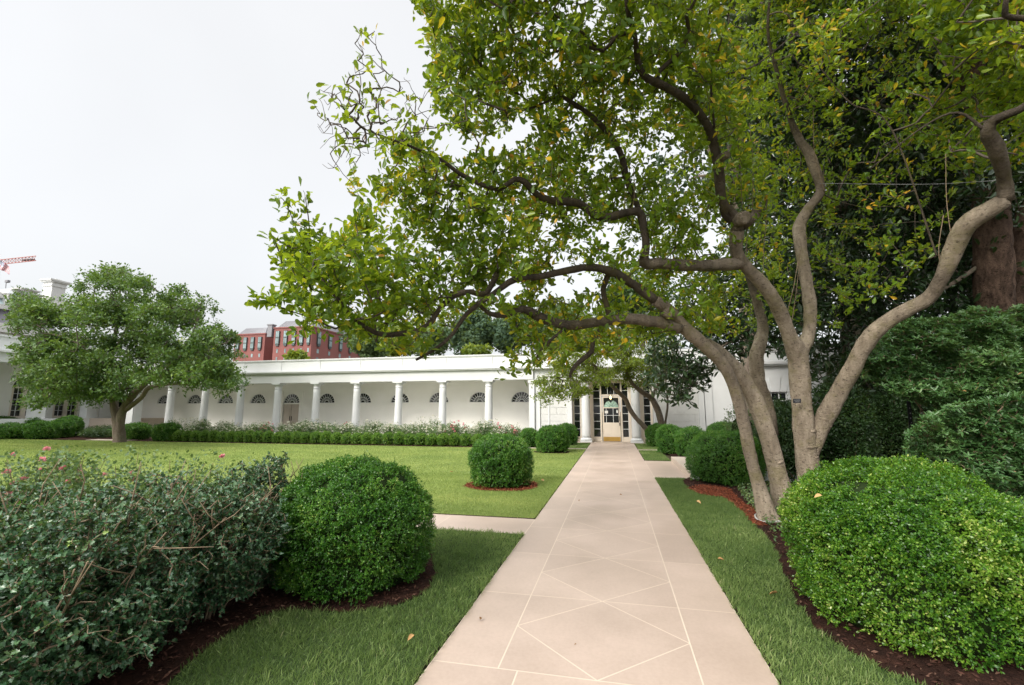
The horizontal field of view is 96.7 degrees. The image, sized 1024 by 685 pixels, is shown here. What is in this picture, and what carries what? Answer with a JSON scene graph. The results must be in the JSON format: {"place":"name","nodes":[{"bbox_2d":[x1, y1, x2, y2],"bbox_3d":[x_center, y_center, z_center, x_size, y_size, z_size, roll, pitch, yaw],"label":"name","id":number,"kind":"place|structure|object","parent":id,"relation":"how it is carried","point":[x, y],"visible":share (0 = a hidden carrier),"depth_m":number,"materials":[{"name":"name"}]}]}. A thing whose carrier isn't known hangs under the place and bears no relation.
{"place":"outdoors","nodes":[
{"label":"outdoors","id":0,"kind":"place"},
{"bbox_2d":[0,256,35,263],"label":"crane jib","id":1,"kind":"object","parent":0,"point":[26,260],"visible":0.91,"depth_m":229.70,"materials":[{"name":"red paint"}]},
{"bbox_2d":[21,495,534,533],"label":"side path","id":2,"kind":"structure","parent":0,"point":[508,525],"depth_m":6.53,"materials":[{"name":"stone"}]},
{"bbox_2d":[0,439,585,518],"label":"lawn","id":3,"kind":"structure","parent":0,"point":[422,470],"depth_m":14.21,"materials":[{"name":"plant"}]},
{"bbox_2d":[0,260,253,442],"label":"garden tree","id":4,"kind":"object","parent":3,"relation":"on","point":[48,375],"visible":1,"depth_m":21.03,"materials":[{"name":"green plant"}]},
{"bbox_2d":[233,445,585,476],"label":"grass","id":5,"kind":"structure","parent":3,"relation":"on","point":[420,468],"depth_m":15.56,"materials":[{"name":"green plant"}]},
{"bbox_2d":[464,480,537,490],"bbox_3d":[-0.198,3.094,9.926,1.623,0.001,1.627,-2,-9,12],"label":"mulch bed","id":6,"kind":"object","parent":3,"relation":"on","point":[495,489],"visible":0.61,"depth_m":9.39,"materials":[{"name":"brown soil"}]},
{"bbox_2d":[467,432,534,487],"bbox_3d":[-0.229,2.547,9.992,1.485,1.152,1.527,-2,-9,12],"label":"boxwood globe","id":7,"kind":"object","parent":6,"relation":"on","point":[500,460],"visible":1,"depth_m":9.51,"materials":[{"name":"green plant"}]},
{"bbox_2d":[168,525,524,684],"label":"lawn","id":8,"kind":"structure","parent":0,"point":[277,620],"depth_m":3.15,"materials":[{"name":"plant"}]},
{"bbox_2d":[4,533,438,684],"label":"mulch bed","id":9,"kind":"object","parent":8,"relation":"on","point":[126,679],"visible":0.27,"depth_m":3.44,"materials":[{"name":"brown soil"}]},
{"bbox_2d":[0,459,80,629],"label":"holly shrub","id":10,"kind":"object","parent":9,"relation":"on","point":[12,497],"visible":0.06,"depth_m":3.13,"materials":[{"name":"green plant"}]},
{"bbox_2d":[0,434,100,511],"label":"rose bush","id":11,"kind":"object","parent":9,"relation":"on","point":[35,469],"visible":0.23,"depth_m":5.41,"materials":[{"name":"green plant"}]},
{"bbox_2d":[0,443,138,512],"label":"rose bush","id":12,"kind":"object","parent":9,"relation":"on","point":[66,455],"visible":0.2,"depth_m":5.29,"materials":[{"name":"green plant"}]},
{"bbox_2d":[0,492,213,684],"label":"holly shrub","id":13,"kind":"object","parent":9,"relation":"on","point":[38,659],"visible":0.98,"depth_m":2.40,"materials":[{"name":"green plant"}]},
{"bbox_2d":[39,443,180,513],"bbox_3d":[-4.582,1.795,5.164,1.244,1.221,1.431,5,-10,-29],"label":"rose bush","id":14,"kind":"object","parent":9,"relation":"on","point":[130,478],"visible":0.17,"depth_m":5.25,"materials":[{"name":"green plant"}]},
{"bbox_2d":[12,459,244,669],"bbox_3d":[-2.491,1.410,3.011,1.322,1.278,1.158,-2,-9,12],"label":"holly shrub","id":15,"kind":"object","parent":9,"relation":"on","point":[184,561],"visible":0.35,"depth_m":2.99,"materials":[{"name":"green plant"}]},
{"bbox_2d":[127,449,232,523],"bbox_3d":[-3.845,1.849,5.350,1.428,1.187,1.013,-2,-9,12],"label":"rose bush","id":16,"kind":"object","parent":9,"relation":"on","point":[148,495],"visible":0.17,"depth_m":5.39,"materials":[{"name":"green plant"}]},
{"bbox_2d":[145,452,275,501],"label":"rose bush","id":17,"kind":"object","parent":9,"relation":"on","point":[216,472],"visible":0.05,"depth_m":5.28,"materials":[{"name":"green plant"}]},
{"bbox_2d":[141,469,291,627],"bbox_3d":[-2.366,1.561,3.582,1.175,1.149,1.130,-2,-9,12],"label":"holly shrub","id":18,"kind":"object","parent":9,"relation":"on","point":[230,565],"visible":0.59,"depth_m":3.45,"materials":[{"name":"green plant"}]},
{"bbox_2d":[216,451,311,590],"bbox_3d":[-2.382,1.624,4.224,0.986,1.219,1.019,-4,-10,26],"label":"holly shrub","id":19,"kind":"object","parent":9,"relation":"on","point":[259,474],"visible":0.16,"depth_m":4.11,"materials":[{"name":"green plant"}]},
{"bbox_2d":[268,449,436,605],"bbox_3d":[-1.526,1.675,4.445,1.590,1.226,1.585,-2,-9,12],"label":"boxwood globe","id":20,"kind":"object","parent":9,"relation":"on","point":[353,523],"visible":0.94,"depth_m":3.92,"materials":[{"name":"green plant"}]},
{"bbox_2d":[39,412,821,536],"bbox_3d":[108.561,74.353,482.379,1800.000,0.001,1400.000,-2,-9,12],"label":"ground","id":21,"kind":"structure","parent":0,"point":[668,456],"depth_m":24.03,"materials":[{"name":"soil"}]},
{"bbox_2d":[0,278,84,338],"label":"grey stone building","id":22,"kind":"structure","parent":21,"relation":"on","point":[52,288],"depth_m":90.62,"materials":[{"name":"stone"}]},
{"bbox_2d":[0,334,163,428],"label":"white left wing","id":23,"kind":"structure","parent":21,"relation":"on","point":[95,416],"depth_m":30.11,"materials":[{"name":"white paint"}]},
{"bbox_2d":[8,379,29,417],"bbox_3d":[-32.538,3.669,30.387,0.110,2.760,1.560,-2,-9,12],"label":"french door","id":24,"kind":"structure","parent":23,"relation":"in","point":[15,395],"depth_m":30.03,"materials":[{"name":"white glass"}]},
{"bbox_2d":[52,397,78,417],"bbox_3d":[-32.017,4.018,32.704,0.110,2.760,1.560,-2,-9,12],"label":"french door","id":25,"kind":"structure","parent":23,"relation":"in","point":[58,411],"depth_m":32.52,"materials":[{"name":"glass"}]},
{"bbox_2d":[20,435,536,447],"bbox_3d":[-13.858,5.361,24.962,32.880,0.002,4.130,-2,-9,12],"label":"mulch bed","id":26,"kind":"object","parent":21,"relation":"on","point":[90,438],"depth_m":23.18,"materials":[{"name":"brown soil"}]},
{"bbox_2d":[0,422,26,438],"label":"boxwood globe","id":27,"kind":"object","parent":26,"relation":"on","point":[11,430],"visible":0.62,"depth_m":26.23,"materials":[{"name":"green plant"}]},
{"bbox_2d":[22,420,64,438],"bbox_3d":[-27.300,5.068,26.511,1.803,1.147,1.783,-2,-9,12],"label":"boxwood globe","id":28,"kind":"object","parent":26,"relation":"on","point":[40,429],"visible":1,"depth_m":26.09,"materials":[{"name":"green plant"}]},
{"bbox_2d":[51,418,77,437],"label":"boxwood globe","id":29,"kind":"object","parent":26,"relation":"on","point":[70,425],"visible":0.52,"depth_m":27.44,"materials":[{"name":"green plant"}]},
{"bbox_2d":[57,415,85,436],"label":"boxwood globe","id":30,"kind":"object","parent":26,"relation":"on","point":[79,421],"visible":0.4,"depth_m":28.56,"materials":[{"name":"green plant"}]},
{"bbox_2d":[76,426,111,437],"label":"hedge","id":31,"kind":"object","parent":26,"relation":"on","point":[96,432],"visible":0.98,"depth_m":27.33,"materials":[{"name":"green plant"}]},
{"bbox_2d":[125,421,152,439],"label":"boxwood globe","id":32,"kind":"object","parent":26,"relation":"on","point":[138,431],"visible":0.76,"depth_m":25.34,"materials":[{"name":"green plant"}]},
{"bbox_2d":[150,422,183,440],"bbox_3d":[-18.737,4.848,24.803,1.509,1.068,1.609,-2,-9,12],"label":"boxwood globe","id":33,"kind":"object","parent":26,"relation":"on","point":[160,431],"visible":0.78,"depth_m":24.28,"materials":[{"name":"green plant"}]},
{"bbox_2d":[189,417,211,431],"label":"rose bush","id":34,"kind":"object","parent":26,"relation":"on","point":[202,423],"visible":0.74,"depth_m":24.80,"materials":[{"name":"green plant"}]},
{"bbox_2d":[309,430,321,443],"bbox_3d":[-9.713,4.694,22.618,0.658,0.649,0.678,7,-11,-40],"label":"boxwood ball","id":35,"kind":"object","parent":26,"relation":"on","point":[315,437],"visible":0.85,"depth_m":22.43,"materials":[{"name":"green plant"}]},
{"bbox_2d":[319,431,331,443],"bbox_3d":[-9.176,4.674,22.471,0.636,0.650,0.617,3,-9,-18],"label":"boxwood ball","id":36,"kind":"object","parent":26,"relation":"on","point":[325,437],"visible":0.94,"depth_m":22.31,"materials":[{"name":"green plant"}]},
{"bbox_2d":[330,432,341,443],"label":"boxwood ball","id":37,"kind":"object","parent":26,"relation":"on","point":[335,438],"visible":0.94,"depth_m":22.19,"materials":[{"name":"green plant"}]},
{"bbox_2d":[361,432,371,444],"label":"boxwood ball","id":38,"kind":"object","parent":26,"relation":"on","point":[366,438],"visible":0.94,"depth_m":21.84,"materials":[{"name":"green plant"}]},
{"bbox_2d":[371,432,382,444],"bbox_3d":[-6.455,4.595,21.877,0.670,0.622,0.650,3,-9,-19],"label":"boxwood ball","id":39,"kind":"object","parent":26,"relation":"on","point":[376,439],"visible":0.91,"depth_m":21.71,"materials":[{"name":"green plant"}]},
{"bbox_2d":[382,432,393,444],"bbox_3d":[-5.924,4.572,21.777,0.656,0.639,0.637,-2,-9,14],"label":"boxwood ball","id":40,"kind":"object","parent":26,"relation":"on","point":[387,437],"visible":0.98,"depth_m":21.61,"materials":[{"name":"green plant"}]},
{"bbox_2d":[393,431,404,444],"bbox_3d":[-5.360,4.540,21.649,0.611,0.678,0.630,3,-9,-19],"label":"boxwood ball","id":41,"kind":"object","parent":26,"relation":"on","point":[399,437],"visible":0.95,"depth_m":21.50,"materials":[{"name":"green plant"}]},
{"bbox_2d":[414,432,425,444],"bbox_3d":[-4.289,4.518,21.407,0.648,0.635,0.668,-4,-9,25],"label":"boxwood ball","id":42,"kind":"object","parent":26,"relation":"on","point":[419,438],"visible":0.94,"depth_m":21.24,"materials":[{"name":"green plant"}]},
{"bbox_2d":[425,433,436,445],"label":"boxwood ball","id":43,"kind":"object","parent":26,"relation":"on","point":[430,439],"visible":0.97,"depth_m":21.11,"materials":[{"name":"green plant"}]},
{"bbox_2d":[436,433,448,445],"bbox_3d":[-3.206,4.497,21.139,0.659,0.600,0.680,5,-10,-31],"label":"boxwood ball","id":44,"kind":"object","parent":26,"relation":"on","point":[442,439],"visible":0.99,"depth_m":20.98,"materials":[{"name":"green plant"}]},
{"bbox_2d":[448,432,460,445],"bbox_3d":[-2.640,4.474,21.050,0.644,0.620,0.625,5,-10,-31],"label":"boxwood ball","id":45,"kind":"object","parent":26,"relation":"on","point":[454,439],"visible":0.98,"depth_m":20.91,"materials":[{"name":"green plant"}]},
{"bbox_2d":[460,433,471,445],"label":"boxwood ball","id":46,"kind":"object","parent":26,"relation":"on","point":[465,439],"visible":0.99,"depth_m":20.77,"materials":[{"name":"green plant"}]},
{"bbox_2d":[476,418,497,435],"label":"rose bush","id":47,"kind":"object","parent":26,"relation":"on","point":[484,428],"visible":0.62,"depth_m":21.42,"materials":[{"name":"white plant"}]},
{"bbox_2d":[518,427,537,446],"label":"boxwood globe","id":48,"kind":"object","parent":26,"relation":"on","point":[527,435],"visible":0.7,"depth_m":20.24,"materials":[{"name":"green plant"}]},
{"bbox_2d":[281,349,309,359],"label":"background tree","id":49,"kind":"object","parent":21,"relation":"on","point":[299,354],"visible":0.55,"depth_m":69.29,"materials":[{"name":"green plant"}]},
{"bbox_2d":[233,320,359,360],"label":"red brick building","id":50,"kind":"structure","parent":21,"relation":"on","point":[264,344],"depth_m":181.53,"materials":[{"name":"brick"}]},
{"bbox_2d":[87,353,535,435],"bbox_3d":[-13.764,3.657,29.300,31.510,4.700,3.950,-2,-9,12],"label":"white colonnade","id":51,"kind":"object","parent":21,"relation":"on","point":[469,390],"visible":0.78,"depth_m":28.36,"materials":[{"name":"paint"}]},
{"bbox_2d":[185,393,200,404],"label":"fan window","id":52,"kind":"structure","parent":51,"relation":"in","point":[195,399],"depth_m":33.00,"materials":[{"name":"glass"}]},
{"bbox_2d":[248,393,266,403],"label":"fan window","id":53,"kind":"structure","parent":51,"relation":"in","point":[259,398],"depth_m":31.86,"materials":[{"name":"grey glass"}]},
{"bbox_2d":[282,404,298,426],"bbox_3d":[-15.102,5.156,31.074,1.280,2.005,0.110,-2,-9,12],"label":"door","id":54,"kind":"structure","parent":51,"relation":"in","point":[290,412],"depth_m":31.11,"materials":[{"name":"beige paint"}]},
{"bbox_2d":[283,392,299,403],"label":"fan window","id":55,"kind":"structure","parent":51,"relation":"in","point":[292,398],"depth_m":31.28,"materials":[{"name":"grey glass"}]},
{"bbox_2d":[320,392,335,403],"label":"fan window","id":56,"kind":"structure","parent":51,"relation":"in","point":[328,398],"depth_m":30.69,"materials":[{"name":"glass"}]},
{"bbox_2d":[352,392,371,403],"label":"fan window","id":57,"kind":"structure","parent":51,"relation":"in","point":[365,398],"depth_m":30.08,"materials":[{"name":"white glass"}]},
{"bbox_2d":[428,391,449,403],"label":"fan window","id":58,"kind":"structure","parent":51,"relation":"in","point":[435,398],"depth_m":29.01,"materials":[{"name":"white glass"}]},
{"bbox_2d":[468,391,484,402],"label":"fan window","id":59,"kind":"structure","parent":51,"relation":"in","point":[479,397],"depth_m":28.42,"materials":[{"name":"white glass"}]},
{"bbox_2d":[510,390,528,402],"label":"fan window","id":60,"kind":"structure","parent":51,"relation":"in","point":[520,397],"depth_m":27.84,"materials":[{"name":"white glass"}]},
{"bbox_2d":[348,329,389,357],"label":"background tree","id":61,"kind":"object","parent":21,"relation":"on","point":[367,350],"visible":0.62,"depth_m":64.05,"materials":[{"name":"green plant"}]},
{"bbox_2d":[386,325,413,356],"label":"background tree","id":62,"kind":"object","parent":21,"relation":"on","point":[392,353],"visible":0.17,"depth_m":78.40,"materials":[{"name":"green plant"}]},
{"bbox_2d":[408,320,451,355],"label":"background tree","id":63,"kind":"object","parent":21,"relation":"on","point":[441,351],"visible":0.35,"depth_m":75.95,"materials":[{"name":"green plant"}]},
{"bbox_2d":[443,305,496,354],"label":"background tree","id":64,"kind":"object","parent":21,"relation":"on","point":[476,331],"visible":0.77,"depth_m":69.50,"materials":[{"name":"green plant"}]},
{"bbox_2d":[461,342,493,354],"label":"background tree","id":65,"kind":"object","parent":21,"relation":"on","point":[473,349],"visible":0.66,"depth_m":58.76,"materials":[{"name":"green plant"}]},
{"bbox_2d":[487,308,545,353],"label":"background tree","id":66,"kind":"object","parent":21,"relation":"on","point":[502,337],"visible":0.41,"depth_m":68.10,"materials":[{"name":"green plant"}]},
{"bbox_2d":[534,300,596,350],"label":"background tree","id":67,"kind":"object","parent":21,"relation":"on","point":[553,312],"visible":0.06,"depth_m":66.45,"materials":[{"name":"green plant"}]},
{"bbox_2d":[532,349,705,443],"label":"entrance pavilion","id":68,"kind":"structure","parent":21,"relation":"on","point":[583,414],"depth_m":23.93,"materials":[{"name":"white paint"}]},
{"bbox_2d":[602,396,620,440],"bbox_3d":[5.262,4.029,24.087,0.910,2.350,0.102,-2,-9,12],"label":"door","id":69,"kind":"structure","parent":68,"relation":"in","point":[611,411],"depth_m":24.09,"materials":[{"name":"beige paint"}]},
{"bbox_2d":[600,259,678,349],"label":"background tree","id":70,"kind":"object","parent":21,"relation":"on","point":[630,292],"visible":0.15,"depth_m":57.63,"materials":[{"name":"green plant"}]},
{"bbox_2d":[669,454,685,456],"bbox_3d":[11.158,4.261,17.672,10.080,0.001,8.200,-2,-9,12],"label":"mulch bed","id":71,"kind":"object","parent":21,"relation":"on","point":[674,455],"depth_m":16.37,"materials":[{"name":"brown soil"}]},
{"bbox_2d":[530,328,681,430],"bbox_3d":[4.118,1.682,19.194,6.868,5.514,5.501,0,-9,-1],"label":"magnolia","id":72,"kind":"object","parent":71,"relation":"on","point":[626,364],"visible":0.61,"depth_m":19.18,"materials":[{"name":"green plant"}]},
{"bbox_2d":[644,422,661,445],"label":"boxwood globe","id":73,"kind":"object","parent":71,"relation":"on","point":[650,433],"visible":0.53,"depth_m":20.68,"materials":[{"name":"green plant"}]},
{"bbox_2d":[673,425,703,456],"bbox_3d":[6.465,3.536,16.407,1.324,1.128,1.265,-2,-9,12],"label":"boxwood globe","id":74,"kind":"object","parent":71,"relation":"on","point":[683,436],"visible":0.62,"depth_m":16.16,"materials":[{"name":"green plant"}]},
{"bbox_2d":[705,421,731,431],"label":"boxwood globe","id":75,"kind":"object","parent":71,"relation":"on","point":[716,426],"visible":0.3,"depth_m":20.05,"materials":[{"name":"green plant"}]},
{"bbox_2d":[637,1,805,429],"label":"background tree","id":76,"kind":"object","parent":71,"relation":"on","point":[659,160],"visible":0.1,"depth_m":19.74,"materials":[{"name":"green plant"}]},
{"bbox_2d":[719,57,971,390],"bbox_3d":[12.970,-3.389,17.202,8.891,15.072,10.328,-2,-9,12],"label":"background tree","id":77,"kind":"object","parent":71,"relation":"on","point":[882,233],"visible":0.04,"depth_m":15.62,"materials":[{"name":"green plant"}]},
{"bbox_2d":[671,457,796,481],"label":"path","id":78,"kind":"structure","parent":21,"relation":"on","point":[679,462],"depth_m":12.49,"materials":[{"name":"beige concrete"}]},
{"bbox_2d":[722,404,753,434],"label":"flowering shrub","id":79,"kind":"object","parent":21,"relation":"on","point":[734,424],"visible":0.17,"depth_m":13.55,"materials":[{"name":"green plant"}]},
{"bbox_2d":[703,345,921,428],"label":"white house block","id":80,"kind":"structure","parent":21,"relation":"on","point":[717,399],"depth_m":22.29,"materials":[{"name":"paint"}]},
{"bbox_2d":[638,0,1023,409],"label":"southern magnolia","id":81,"kind":"object","parent":21,"relation":"on","point":[989,272],"visible":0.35,"depth_m":11.35,"materials":[{"name":"green plant"}]},
{"bbox_2d":[862,380,965,467],"bbox_3d":[9.298,1.958,10.850,2.172,2.597,2.051,3,-9,-22],"label":"hedge","id":82,"kind":"object","parent":21,"relation":"on","point":[895,423],"visible":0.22,"depth_m":10.42,"materials":[{"name":"green plant"}]},
{"bbox_2d":[922,316,1023,480],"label":"hedge","id":83,"kind":"object","parent":21,"relation":"on","point":[968,393],"visible":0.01,"depth_m":10.00,"materials":[{"name":"green plant"}]},
{"bbox_2d":[408,471,565,517],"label":"grass","id":84,"kind":"structure","parent":0,"point":[488,500],"depth_m":8.58,"materials":[{"name":"green plant"}]},
{"bbox_2d":[0,0,1013,411],"label":"sky","id":85,"kind":"structure","parent":0,"point":[157,137],"materials":[{"name":"white"}]},
{"bbox_2d":[414,443,778,684],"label":"path","id":86,"kind":"structure","parent":0,"point":[608,579],"depth_m":3.76,"materials":[{"name":"stone"}]},
{"bbox_2d":[639,451,668,460],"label":"lawn","id":87,"kind":"structure","parent":0,"point":[651,459],"depth_m":15.41,"materials":[{"name":"plant"}]},
{"bbox_2d":[654,423,682,453],"bbox_3d":[6.066,3.675,17.449,1.190,1.174,1.234,-2,-9,12],"label":"boxwood globe","id":88,"kind":"object","parent":87,"relation":"on","point":[664,439],"visible":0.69,"depth_m":17.15,"materials":[{"name":"green plant"}]},
{"bbox_2d":[645,461,687,477],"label":"side path","id":89,"kind":"structure","parent":0,"point":[665,469],"depth_m":12.57,"materials":[{"name":"beige concrete"}]},
{"bbox_2d":[655,476,925,684],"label":"lawn","id":90,"kind":"structure","parent":0,"point":[794,648],"depth_m":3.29,"materials":[{"name":"plant"}]},
{"bbox_2d":[683,477,1023,684],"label":"mulch bed","id":91,"kind":"object","parent":90,"relation":"on","point":[1017,675],"visible":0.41,"depth_m":2.97,"materials":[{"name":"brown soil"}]},
{"bbox_2d":[244,0,1023,522],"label":"saucer magnolia","id":92,"kind":"object","parent":91,"relation":"on","point":[328,270],"visible":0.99,"depth_m":5.94,"materials":[{"name":"green plant"}]},
{"bbox_2d":[684,428,766,486],"bbox_3d":[4.849,2.562,10.355,1.766,1.227,1.752,-2,-9,12],"label":"boxwood globe","id":93,"kind":"object","parent":91,"relation":"on","point":[718,457],"visible":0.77,"depth_m":9.89,"materials":[{"name":"green plant"}]},
{"bbox_2d":[689,484,766,524],"bbox_3d":[3.726,2.804,8.071,0.892,0.001,3.591,-2,-9,12],"label":"mulch bed","id":94,"kind":"object","parent":91,"relation":"on","point":[723,495],"visible":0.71,"depth_m":8.51,"materials":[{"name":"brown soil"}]},
{"bbox_2d":[737,480,792,540],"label":"ground cover","id":95,"kind":"object","parent":91,"relation":"on","point":[743,493],"visible":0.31,"depth_m":7.88,"materials":[{"name":"green plant"}]},
{"bbox_2d":[751,394,831,482],"bbox_3d":[6.342,2.261,10.571,1.809,2.136,1.820,4,-9,-25],"label":"hedge","id":96,"kind":"object","parent":91,"relation":"on","point":[785,431],"visible":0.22,"depth_m":10.14,"materials":[{"name":"green plant"}]},
{"bbox_2d":[811,373,886,473],"bbox_3d":[7.528,2.007,10.415,1.618,2.635,2.014,-2,-9,12],"label":"hedge","id":97,"kind":"object","parent":91,"relation":"on","point":[855,430],"visible":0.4,"depth_m":9.90,"materials":[{"name":"green plant"}]},
{"bbox_2d":[777,453,1023,673],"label":"boxwood globe","id":98,"kind":"object","parent":91,"relation":"on","point":[920,554],"visible":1,"depth_m":3.09,"materials":[{"name":"green plant"}]},
{"bbox_2d":[906,399,914,448],"bbox_3d":[7.536,1.977,8.553,0.055,1.843,0.242,-5,-10,28],"label":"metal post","id":99,"kind":"object","parent":91,"relation":"on","point":[909,412],"visible":0.33,"depth_m":8.57,"materials":[{"name":"metal"}]},
{"bbox_2d":[860,304,1023,478],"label":"evergreen shrub","id":100,"kind":"object","parent":91,"relation":"on","point":[955,366],"visible":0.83,"depth_m":7.11,"materials":[{"name":"green plant"}]},
{"bbox_2d":[898,390,1023,503],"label":"evergreen shrub","id":101,"kind":"object","parent":91,"relation":"on","point":[1006,452],"visible":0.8,"depth_m":6.25,"materials":[{"name":"green plant"}]},
{"label":"mulch bed","id":102,"kind":"structure","parent":0,"visible":0},
{"bbox_2d":[535,424,570,452],"bbox_3d":[1.606,3.773,17.975,1.419,1.114,1.539,-2,-9,12],"label":"boxwood globe","id":103,"kind":"object","parent":102,"relation":"on","point":[551,438],"visible":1,"depth_m":17.55,"materials":[{"name":"green plant"}]},
{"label":"lawn","id":104,"kind":"structure","parent":0,"visible":0},
{"bbox_2d":[559,422,579,444],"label":"boxwood globe","id":105,"kind":"object","parent":104,"relation":"on","point":[570,428],"visible":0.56,"depth_m":21.43,"materials":[{"name":"green plant"}]},
{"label":"lawn","id":106,"kind":"structure","parent":0,"visible":0},
{"bbox_2d":[569,442,670,460],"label":"grass","id":107,"kind":"structure","parent":106,"relation":"on","point":[652,450],"depth_m":18.07,"materials":[{"name":"green plant"}]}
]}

